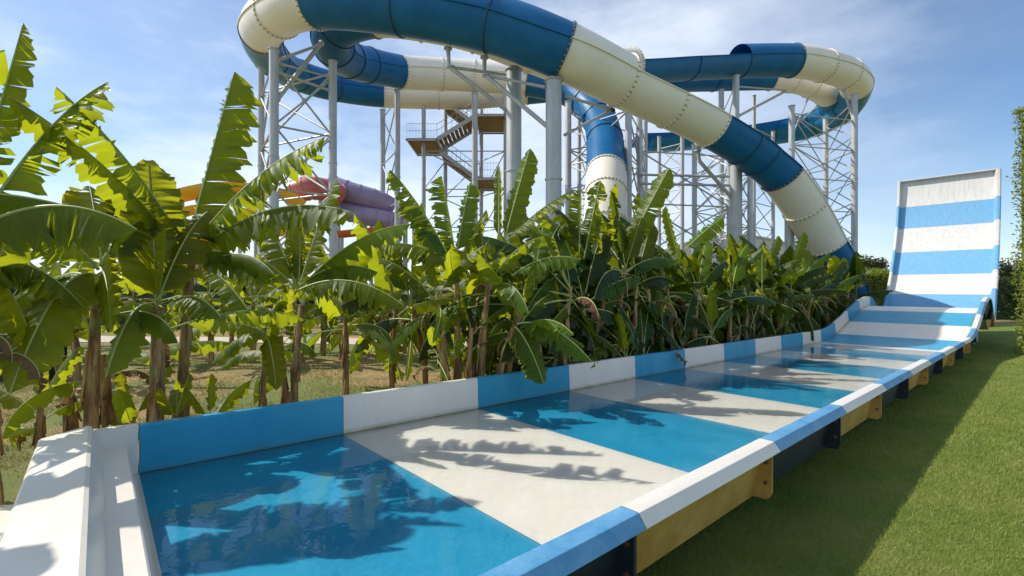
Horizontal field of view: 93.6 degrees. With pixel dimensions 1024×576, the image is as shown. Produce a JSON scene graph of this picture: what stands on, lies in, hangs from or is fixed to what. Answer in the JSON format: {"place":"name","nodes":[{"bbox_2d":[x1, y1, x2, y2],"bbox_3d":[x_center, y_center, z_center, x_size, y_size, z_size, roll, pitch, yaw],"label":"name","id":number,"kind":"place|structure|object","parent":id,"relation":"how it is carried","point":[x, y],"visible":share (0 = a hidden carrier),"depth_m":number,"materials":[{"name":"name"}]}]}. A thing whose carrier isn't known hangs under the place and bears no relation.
{"place":"outdoors","nodes":[
{"label":"outdoors","id":0,"kind":"place"},
{"bbox_2d":[79,336,466,345],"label":"path","id":1,"kind":"structure","parent":0,"point":[224,339],"depth_m":16.58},
{"bbox_2d":[257,40,337,324],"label":"support tower","id":2,"kind":"structure","parent":0,"point":[274,96],"depth_m":21.39,"materials":[{"name":"metal"}]},
{"bbox_2d":[0,317,1021,504],"bbox_3d":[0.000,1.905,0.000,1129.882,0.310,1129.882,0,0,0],"label":"ground","id":3,"kind":"structure","parent":0,"point":[12,482],"depth_m":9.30,"materials":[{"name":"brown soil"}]},
{"bbox_2d":[0,50,62,275],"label":"banana plant","id":4,"kind":"object","parent":3,"relation":"on","point":[10,202],"visible":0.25,"depth_m":3.33,"materials":[{"name":"green plant"}]},
{"bbox_2d":[0,346,84,451],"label":"banana plant","id":5,"kind":"object","parent":3,"relation":"on","point":[17,438],"visible":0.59,"depth_m":4.29,"materials":[{"name":"green plant"}]},
{"bbox_2d":[0,355,84,432],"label":"banana plant","id":6,"kind":"object","parent":3,"relation":"on","point":[70,422],"visible":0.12,"depth_m":4.69,"materials":[{"name":"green plant"}]},
{"bbox_2d":[0,23,136,504],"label":"banana plant","id":7,"kind":"object","parent":3,"relation":"on","point":[52,226],"visible":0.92,"depth_m":3.55,"materials":[{"name":"green plant"}]},
{"bbox_2d":[0,243,141,381],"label":"banana plant","id":8,"kind":"object","parent":3,"relation":"on","point":[86,266],"visible":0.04,"depth_m":8.91,"materials":[{"name":"green plant"}]},
{"bbox_2d":[0,185,177,428],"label":"banana plant","id":9,"kind":"object","parent":3,"relation":"on","point":[51,329],"visible":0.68,"depth_m":3.98,"materials":[{"name":"green plant"}]},
{"bbox_2d":[3,314,231,435],"bbox_3d":[-3.848,0.912,4.748,0.816,1.765,1.721,0,0,37],"label":"banana plant","id":10,"kind":"object","parent":3,"relation":"on","point":[23,413],"visible":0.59,"depth_m":4.54,"materials":[{"name":"green plant"}]},
{"bbox_2d":[85,267,162,308],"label":"banana plant","id":11,"kind":"object","parent":3,"relation":"on","point":[127,301],"visible":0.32,"depth_m":12.48,"materials":[{"name":"green plant"}]},
{"bbox_2d":[9,279,255,327],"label":"hedge","id":12,"kind":"object","parent":3,"relation":"on","point":[198,287],"visible":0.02,"depth_m":21.11,"materials":[{"name":"green plant"}]},
{"bbox_2d":[106,363,174,426],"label":"banana plant","id":13,"kind":"object","parent":3,"relation":"on","point":[124,406],"visible":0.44,"depth_m":4.34,"materials":[{"name":"green plant"}]},
{"bbox_2d":[114,273,211,344],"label":"banana plant","id":14,"kind":"object","parent":3,"relation":"on","point":[138,289],"visible":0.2,"depth_m":11.30,"materials":[{"name":"green plant"}]},
{"bbox_2d":[138,373,193,440],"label":"banana plant","id":15,"kind":"object","parent":3,"relation":"on","point":[174,405],"visible":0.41,"depth_m":4.54,"materials":[{"name":"green plant"}]},
{"bbox_2d":[8,72,353,418],"bbox_3d":[-2.842,-0.259,4.817,2.430,4.123,1.926,0,0,-17],"label":"banana plant","id":16,"kind":"object","parent":3,"relation":"on","point":[238,228],"visible":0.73,"depth_m":4.59,"materials":[{"name":"green plant"}]},
{"bbox_2d":[100,163,304,421],"bbox_3d":[-3.248,0.275,4.640,1.937,3.047,1.384,0,0,0],"label":"banana plant","id":17,"kind":"object","parent":3,"relation":"on","point":[156,267],"visible":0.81,"depth_m":4.54,"materials":[{"name":"green plant"}]},
{"bbox_2d":[173,374,231,413],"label":"banana plant","id":18,"kind":"object","parent":3,"relation":"on","point":[211,399],"visible":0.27,"depth_m":4.86,"materials":[{"name":"green plant"}]},
{"bbox_2d":[163,270,252,364],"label":"banana plant","id":19,"kind":"object","parent":3,"relation":"on","point":[173,318],"visible":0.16,"depth_m":11.14,"materials":[{"name":"green plant"}]},
{"bbox_2d":[186,264,287,410],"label":"banana plant","id":20,"kind":"object","parent":3,"relation":"on","point":[273,364],"visible":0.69,"depth_m":5.54,"materials":[{"name":"green plant"}]},
{"bbox_2d":[177,182,305,305],"bbox_3d":[-15.970,-2.098,28.488,7.193,8.012,1.729,0,0,-12],"label":"open slide","id":21,"kind":"object","parent":3,"relation":"on","point":[190,193],"visible":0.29,"depth_m":27.81,"materials":[{"name":"plastic"}]},
{"bbox_2d":[205,277,302,362],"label":"banana plant","id":22,"kind":"object","parent":3,"relation":"on","point":[277,292],"visible":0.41,"depth_m":11.53,"materials":[{"name":"green plant"}]},
{"bbox_2d":[221,289,319,403],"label":"banana plant","id":23,"kind":"object","parent":3,"relation":"on","point":[247,356],"visible":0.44,"depth_m":6.24,"materials":[{"name":"green plant"}]},
{"bbox_2d":[242,254,337,361],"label":"banana plant","id":24,"kind":"object","parent":3,"relation":"on","point":[305,297],"visible":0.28,"depth_m":11.52,"materials":[{"name":"green plant"}]},
{"bbox_2d":[279,256,340,355],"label":"banana plant","id":25,"kind":"object","parent":3,"relation":"on","point":[326,325],"visible":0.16,"depth_m":12.68,"materials":[{"name":"green plant"}]},
{"bbox_2d":[212,179,409,402],"bbox_3d":[-2.426,0.241,5.885,2.505,3.158,0.793,0,0,4],"label":"banana plant","id":26,"kind":"object","parent":3,"relation":"on","point":[339,271],"visible":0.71,"depth_m":5.82,"materials":[{"name":"green plant"}]},
{"bbox_2d":[286,176,345,318],"bbox_3d":[-12.281,-2.528,30.263,3.478,8.941,1.811,0,0,-21],"label":"tube slide","id":27,"kind":"object","parent":3,"relation":"on","point":[305,184],"visible":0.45,"depth_m":29.61,"materials":[{"name":"plastic"}]},
{"bbox_2d":[253,235,404,404],"bbox_3d":[-2.778,0.513,7.692,2.293,2.652,2.552,0,0,0],"label":"banana plant","id":28,"kind":"object","parent":3,"relation":"on","point":[330,308],"visible":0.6,"depth_m":7.54,"materials":[{"name":"green plant"}]},
{"bbox_2d":[303,296,385,359],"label":"banana plant","id":29,"kind":"object","parent":3,"relation":"on","point":[313,312],"visible":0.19,"depth_m":12.14,"materials":[{"name":"green plant"}]},
{"bbox_2d":[328,176,394,281],"bbox_3d":[-10.117,-2.752,32.290,4.685,9.497,1.832,0,0,-14],"label":"tube slide","id":30,"kind":"object","parent":3,"relation":"on","point":[359,194],"visible":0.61,"depth_m":31.70,"materials":[{"name":"plastic"}]},
{"bbox_2d":[334,281,410,357],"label":"banana plant","id":31,"kind":"object","parent":3,"relation":"on","point":[365,318],"visible":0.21,"depth_m":11.94,"materials":[{"name":"green plant"}]},
{"bbox_2d":[339,201,408,263],"bbox_3d":[-9.501,-1.965,32.000,5.177,7.929,1.302,0,0,0],"label":"tube slide","id":32,"kind":"object","parent":3,"relation":"on","point":[368,216],"visible":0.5,"depth_m":31.45,"materials":[{"name":"plastic"}]},
{"bbox_2d":[380,88,400,316],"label":"support tower","id":33,"kind":"structure","parent":3,"relation":"on","point":[396,113],"depth_m":30.78,"materials":[{"name":"metal"}]},
{"bbox_2d":[329,214,453,388],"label":"banana plant","id":34,"kind":"object","parent":3,"relation":"on","point":[382,280],"visible":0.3,"depth_m":8.15,"materials":[{"name":"green plant"}]},
{"bbox_2d":[335,202,468,383],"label":"banana plant","id":35,"kind":"object","parent":3,"relation":"on","point":[389,325],"visible":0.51,"depth_m":7.59,"materials":[{"name":"green plant"}]},
{"bbox_2d":[376,170,484,381],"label":"banana plant","id":36,"kind":"object","parent":3,"relation":"on","point":[432,256],"visible":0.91,"depth_m":6.72,"materials":[{"name":"green plant"}]},
{"bbox_2d":[412,304,458,380],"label":"banana plant","id":37,"kind":"object","parent":3,"relation":"on","point":[443,364],"visible":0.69,"depth_m":6.52,"materials":[{"name":"green plant"}]},
{"bbox_2d":[405,95,505,266],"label":"stair tower","id":38,"kind":"structure","parent":3,"relation":"on","point":[423,146],"depth_m":35.73,"materials":[{"name":"metal"}]},
{"bbox_2d":[410,176,510,379],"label":"banana plant","id":39,"kind":"object","parent":3,"relation":"on","point":[466,235],"visible":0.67,"depth_m":6.87,"materials":[{"name":"green plant"}]},
{"bbox_2d":[419,245,517,375],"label":"banana plant","id":40,"kind":"object","parent":3,"relation":"on","point":[422,279],"visible":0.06,"depth_m":8.56,"materials":[{"name":"green plant"}]},
{"bbox_2d":[423,230,520,377],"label":"banana plant","id":41,"kind":"object","parent":3,"relation":"on","point":[474,280],"visible":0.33,"depth_m":7.04,"materials":[{"name":"green plant"}]},
{"bbox_2d":[471,91,477,229],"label":"support column","id":42,"kind":"structure","parent":3,"relation":"on","point":[474,138],"depth_m":31.21,"materials":[{"name":"metal"}]},
{"bbox_2d":[454,292,512,378],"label":"banana plant","id":43,"kind":"object","parent":3,"relation":"on","point":[467,370],"visible":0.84,"depth_m":6.53,"materials":[{"name":"green plant"}]},
{"bbox_2d":[444,46,522,317],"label":"support column","id":44,"kind":"structure","parent":3,"relation":"on","point":[512,109],"depth_m":18.50,"materials":[{"name":"metal"}]},
{"bbox_2d":[0,168,1001,575],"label":"splash flume","id":45,"kind":"object","parent":3,"relation":"on","point":[628,466],"visible":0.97,"depth_m":4.03,"materials":[{"name":"plastic"}]},
{"bbox_2d":[685,343,934,390],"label":"water","id":46,"kind":"structure","parent":45,"relation":"in","point":[843,352],"depth_m":11.91,"materials":[{"name":"liquid"}]},
{"bbox_2d":[430,149,573,376],"bbox_3d":[0.007,-0.046,6.691,1.698,3.802,1.735,0,0,-41],"label":"banana plant","id":47,"kind":"object","parent":3,"relation":"on","point":[515,211],"visible":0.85,"depth_m":6.70,"materials":[{"name":"green plant"}]},
{"bbox_2d":[418,226,594,365],"bbox_3d":[0.010,0.397,7.804,2.727,2.950,1.907,0,0,0],"label":"banana plant","id":48,"kind":"object","parent":3,"relation":"on","point":[583,334],"visible":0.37,"depth_m":7.39,"materials":[{"name":"green plant"}]},
{"bbox_2d":[461,243,557,373],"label":"banana plant","id":49,"kind":"object","parent":3,"relation":"on","point":[495,255],"visible":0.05,"depth_m":9.00,"materials":[{"name":"green plant"}]},
{"bbox_2d":[461,309,579,371],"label":"banana plant","id":50,"kind":"object","parent":3,"relation":"on","point":[548,362],"visible":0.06,"depth_m":7.19,"materials":[{"name":"green plant"}]},
{"bbox_2d":[462,279,583,372],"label":"banana plant","id":51,"kind":"object","parent":3,"relation":"on","point":[504,324],"visible":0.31,"depth_m":7.11,"materials":[{"name":"green plant"}]},
{"bbox_2d":[472,254,591,383],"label":"banana plant","id":52,"kind":"object","parent":3,"relation":"on","point":[535,370],"visible":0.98,"depth_m":6.29,"materials":[{"name":"green plant"}]},
{"bbox_2d":[465,216,603,364],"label":"banana plant","id":53,"kind":"object","parent":3,"relation":"on","point":[527,259],"visible":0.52,"depth_m":7.35,"materials":[{"name":"green plant"}]},
{"bbox_2d":[489,280,588,374],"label":"banana plant","id":54,"kind":"object","parent":3,"relation":"on","point":[516,365],"visible":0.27,"depth_m":7.53,"materials":[{"name":"green plant"}]},
{"bbox_2d":[480,225,599,344],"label":"banana plant","id":55,"kind":"object","parent":3,"relation":"on","point":[516,241],"visible":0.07,"depth_m":8.81,"materials":[{"name":"green plant"}]},
{"bbox_2d":[480,55,614,225],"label":"support column","id":56,"kind":"structure","parent":3,"relation":"on","point":[552,124],"depth_m":17.16,"materials":[{"name":"metal"}]},
{"bbox_2d":[237,0,871,313],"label":"tube slide","id":57,"kind":"object","parent":3,"relation":"on","point":[581,58],"visible":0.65,"depth_m":18.88,"materials":[{"name":"white plastic"}]},
{"bbox_2d":[498,181,640,362],"bbox_3d":[0.921,0.019,8.629,2.730,3.890,1.581,0,0,-43],"label":"banana plant","id":58,"kind":"object","parent":3,"relation":"on","point":[594,274],"visible":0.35,"depth_m":8.39,"materials":[{"name":"green plant"}]},
{"bbox_2d":[515,208,640,359],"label":"banana plant","id":59,"kind":"object","parent":3,"relation":"on","point":[561,218],"visible":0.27,"depth_m":8.59,"materials":[{"name":"green plant"}]},
{"bbox_2d":[541,287,619,363],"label":"banana plant","id":60,"kind":"object","parent":3,"relation":"on","point":[609,306],"visible":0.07,"depth_m":8.51,"materials":[{"name":"green plant"}]},
{"bbox_2d":[577,116,586,228],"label":"support tower","id":61,"kind":"structure","parent":3,"relation":"on","point":[579,179],"depth_m":33.48,"materials":[{"name":"metal"}]},
{"bbox_2d":[565,100,647,226],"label":"support tower","id":62,"kind":"structure","parent":3,"relation":"on","point":[629,132],"depth_m":28.53,"materials":[{"name":"metal"}]},
{"bbox_2d":[578,308,645,362],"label":"banana plant","id":63,"kind":"object","parent":3,"relation":"on","point":[620,334],"visible":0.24,"depth_m":8.64,"materials":[{"name":"green plant"}]},
{"bbox_2d":[582,283,641,368],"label":"banana plant","id":64,"kind":"object","parent":3,"relation":"on","point":[602,350],"visible":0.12,"depth_m":8.35,"materials":[{"name":"green plant"}]},
{"bbox_2d":[559,183,677,357],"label":"banana plant","id":65,"kind":"object","parent":3,"relation":"on","point":[636,233],"visible":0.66,"depth_m":8.89,"materials":[{"name":"green plant"}]},
{"bbox_2d":[575,168,673,356],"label":"banana plant","id":66,"kind":"object","parent":3,"relation":"on","point":[657,194],"visible":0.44,"depth_m":9.22,"materials":[{"name":"green plant"}]},
{"bbox_2d":[610,299,663,356],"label":"banana plant","id":67,"kind":"object","parent":3,"relation":"on","point":[645,326],"visible":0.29,"depth_m":9.29,"materials":[{"name":"green plant"}]},
{"bbox_2d":[599,192,687,352],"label":"banana plant","id":68,"kind":"object","parent":3,"relation":"on","point":[671,314],"visible":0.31,"depth_m":9.53,"materials":[{"name":"green plant"}]},
{"bbox_2d":[609,216,691,350],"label":"banana plant","id":69,"kind":"object","parent":3,"relation":"on","point":[625,222],"visible":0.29,"depth_m":10.24,"materials":[{"name":"green plant"}]},
{"bbox_2d":[620,291,686,366],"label":"banana plant","id":70,"kind":"object","parent":3,"relation":"on","point":[660,308],"visible":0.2,"depth_m":9.74,"materials":[{"name":"green plant"}]},
{"bbox_2d":[610,255,707,333],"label":"banana plant","id":71,"kind":"object","parent":3,"relation":"on","point":[685,287],"visible":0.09,"depth_m":10.53,"materials":[{"name":"green plant"}]},
{"bbox_2d":[657,136,683,250],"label":"support tower","id":72,"kind":"structure","parent":3,"relation":"on","point":[681,189],"depth_m":37.26,"materials":[{"name":"metal"}]},
{"bbox_2d":[647,293,698,353],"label":"banana plant","id":73,"kind":"object","parent":3,"relation":"on","point":[690,310],"visible":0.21,"depth_m":10.36,"materials":[{"name":"green plant"}]},
{"bbox_2d":[639,206,728,344],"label":"banana plant","id":74,"kind":"object","parent":3,"relation":"on","point":[677,275],"visible":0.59,"depth_m":10.83,"materials":[{"name":"green plant"}]},
{"bbox_2d":[641,244,743,341],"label":"banana plant","id":75,"kind":"object","parent":3,"relation":"on","point":[693,260],"visible":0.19,"depth_m":11.63,"materials":[{"name":"green plant"}]},
{"bbox_2d":[664,289,732,348],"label":"banana plant","id":76,"kind":"object","parent":3,"relation":"on","point":[712,314],"visible":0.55,"depth_m":10.82,"materials":[{"name":"green plant"}]},
{"bbox_2d":[694,149,742,328],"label":"support column","id":77,"kind":"structure","parent":3,"relation":"on","point":[734,194],"depth_m":22.16,"materials":[{"name":"metal"}]},
{"bbox_2d":[690,233,763,340],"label":"banana plant","id":78,"kind":"object","parent":3,"relation":"on","point":[735,257],"visible":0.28,"depth_m":12.56,"materials":[{"name":"green plant"}]},
{"bbox_2d":[685,245,774,343],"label":"banana plant","id":79,"kind":"object","parent":3,"relation":"on","point":[738,274],"visible":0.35,"depth_m":12.08,"materials":[{"name":"green plant"}]},
{"bbox_2d":[663,234,796,268],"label":"storage building","id":80,"kind":"structure","parent":3,"relation":"on","point":[759,241],"depth_m":46.00,"materials":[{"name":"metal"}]},
{"bbox_2d":[701,239,761,339],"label":"banana plant","id":81,"kind":"object","parent":3,"relation":"on","point":[754,258],"visible":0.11,"depth_m":12.79,"materials":[{"name":"green plant"}]},
{"bbox_2d":[703,246,769,338],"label":"banana plant","id":82,"kind":"object","parent":3,"relation":"on","point":[761,271],"visible":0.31,"depth_m":13.74,"materials":[{"name":"green plant"}]},
{"bbox_2d":[691,74,787,263],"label":"support tower","id":83,"kind":"structure","parent":3,"relation":"on","point":[748,181],"depth_m":33.88,"materials":[{"name":"metal"}]},
{"bbox_2d":[310,30,874,234],"bbox_3d":[9.324,-8.745,33.309,43.233,16.400,14.793,0,0,-32],"label":"tube slide","id":84,"kind":"object","parent":83,"relation":"on","point":[605,156],"visible":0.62,"depth_m":29.99,"materials":[{"name":"blue plastic"}]},
{"bbox_2d":[713,241,798,341],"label":"banana plant","id":85,"kind":"object","parent":3,"relation":"on","point":[784,309],"visible":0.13,"depth_m":14.32,"materials":[{"name":"green plant"}]},
{"bbox_2d":[724,250,787,336],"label":"banana plant","id":86,"kind":"object","parent":3,"relation":"on","point":[767,324],"visible":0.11,"depth_m":13.36,"materials":[{"name":"green plant"}]},
{"bbox_2d":[713,242,804,333],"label":"banana plant","id":87,"kind":"object","parent":3,"relation":"on","point":[786,276],"visible":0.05,"depth_m":14.60,"materials":[{"name":"green plant"}]},
{"bbox_2d":[752,95,774,250],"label":"support tower","id":88,"kind":"structure","parent":3,"relation":"on","point":[772,210],"depth_m":41.06,"materials":[{"name":"metal"}]},
{"bbox_2d":[739,235,815,335],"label":"banana plant","id":89,"kind":"object","parent":3,"relation":"on","point":[771,258],"visible":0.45,"depth_m":14.64,"materials":[{"name":"green plant"}]},
{"bbox_2d":[751,232,808,327],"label":"banana plant","id":90,"kind":"object","parent":3,"relation":"on","point":[800,250],"visible":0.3,"depth_m":15.74,"materials":[{"name":"green plant"}]},
{"bbox_2d":[749,245,825,341],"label":"banana plant","id":91,"kind":"object","parent":3,"relation":"on","point":[807,276],"visible":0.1,"depth_m":15.62,"materials":[{"name":"green plant"}]},
{"bbox_2d":[771,253,837,332],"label":"banana plant","id":92,"kind":"object","parent":3,"relation":"on","point":[819,262],"visible":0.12,"depth_m":18.48,"materials":[{"name":"green plant"}]},
{"bbox_2d":[776,261,836,328],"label":"banana plant","id":93,"kind":"object","parent":3,"relation":"on","point":[813,310],"visible":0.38,"depth_m":17.33,"materials":[{"name":"green plant"}]},
{"bbox_2d":[796,250,825,315],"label":"banana plant","id":94,"kind":"object","parent":3,"relation":"on","point":[807,263],"visible":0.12,"depth_m":18.79,"materials":[{"name":"green plant"}]},
{"bbox_2d":[794,274,846,331],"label":"banana plant","id":95,"kind":"object","parent":3,"relation":"on","point":[817,293],"visible":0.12,"depth_m":17.00,"materials":[{"name":"green plant"}]},
{"bbox_2d":[796,261,847,325],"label":"banana plant","id":96,"kind":"object","parent":3,"relation":"on","point":[838,278],"visible":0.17,"depth_m":19.77,"materials":[{"name":"green plant"}]},
{"bbox_2d":[805,261,853,321],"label":"banana plant","id":97,"kind":"object","parent":3,"relation":"on","point":[837,270],"visible":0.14,"depth_m":19.13,"materials":[{"name":"green plant"}]},
{"bbox_2d":[820,268,860,310],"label":"banana plant","id":98,"kind":"object","parent":3,"relation":"on","point":[853,279],"visible":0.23,"depth_m":20.55,"materials":[{"name":"green plant"}]},
{"bbox_2d":[839,251,862,312],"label":"banana plant","id":99,"kind":"object","parent":3,"relation":"on","point":[856,263],"visible":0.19,"depth_m":22.60,"materials":[{"name":"green plant"}]},
{"bbox_2d":[858,254,890,269],"bbox_3d":[27.139,-0.269,36.128,3.420,4.690,4.077,0,0,0],"label":"tree","id":100,"kind":"object","parent":3,"relation":"on","point":[872,263],"visible":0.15,"depth_m":35.67,"materials":[{"name":"green plant"}]},
{"bbox_2d":[865,266,889,305],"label":"hedge","id":101,"kind":"object","parent":3,"relation":"on","point":[880,277],"visible":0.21,"depth_m":28.99,"materials":[{"name":"green plant"}]},
{"bbox_2d":[996,275,1021,319],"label":"hedge","id":102,"kind":"object","parent":3,"relation":"on","point":[1007,305],"visible":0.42,"depth_m":31.14,"materials":[{"name":"green plant"}]},
{"bbox_2d":[998,255,1020,281],"bbox_3d":[39.014,-0.255,36.905,5.125,4.665,4.136,0,0,0],"label":"tree","id":103,"kind":"object","parent":3,"relation":"on","point":[1005,269],"visible":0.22,"depth_m":36.41,"materials":[{"name":"green plant"}]},
{"bbox_2d":[0,0,1023,283],"label":"sky","id":104,"kind":"structure","parent":0,"point":[948,75],"materials":[{"name":"blue"}]},
{"bbox_2d":[637,130,729,263],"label":"support tower","id":105,"kind":"structure","parent":0,"point":[640,174],"depth_m":27.57,"materials":[{"name":"metal"}]},
{"bbox_2d":[788,89,858,269],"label":"support tower","id":106,"kind":"structure","parent":0,"point":[852,107],"depth_m":34.32,"materials":[{"name":"metal"}]},
{"bbox_2d":[637,323,1023,575],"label":"lawn","id":107,"kind":"structure","parent":0,"point":[782,507],"depth_m":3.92,"materials":[{"name":"green plant"}]},
{"bbox_2d":[1006,106,1023,354],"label":"tall hedge","id":108,"kind":"object","parent":107,"relation":"on","point":[1021,183],"visible":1,"depth_m":14.84,"materials":[{"name":"green plant"}]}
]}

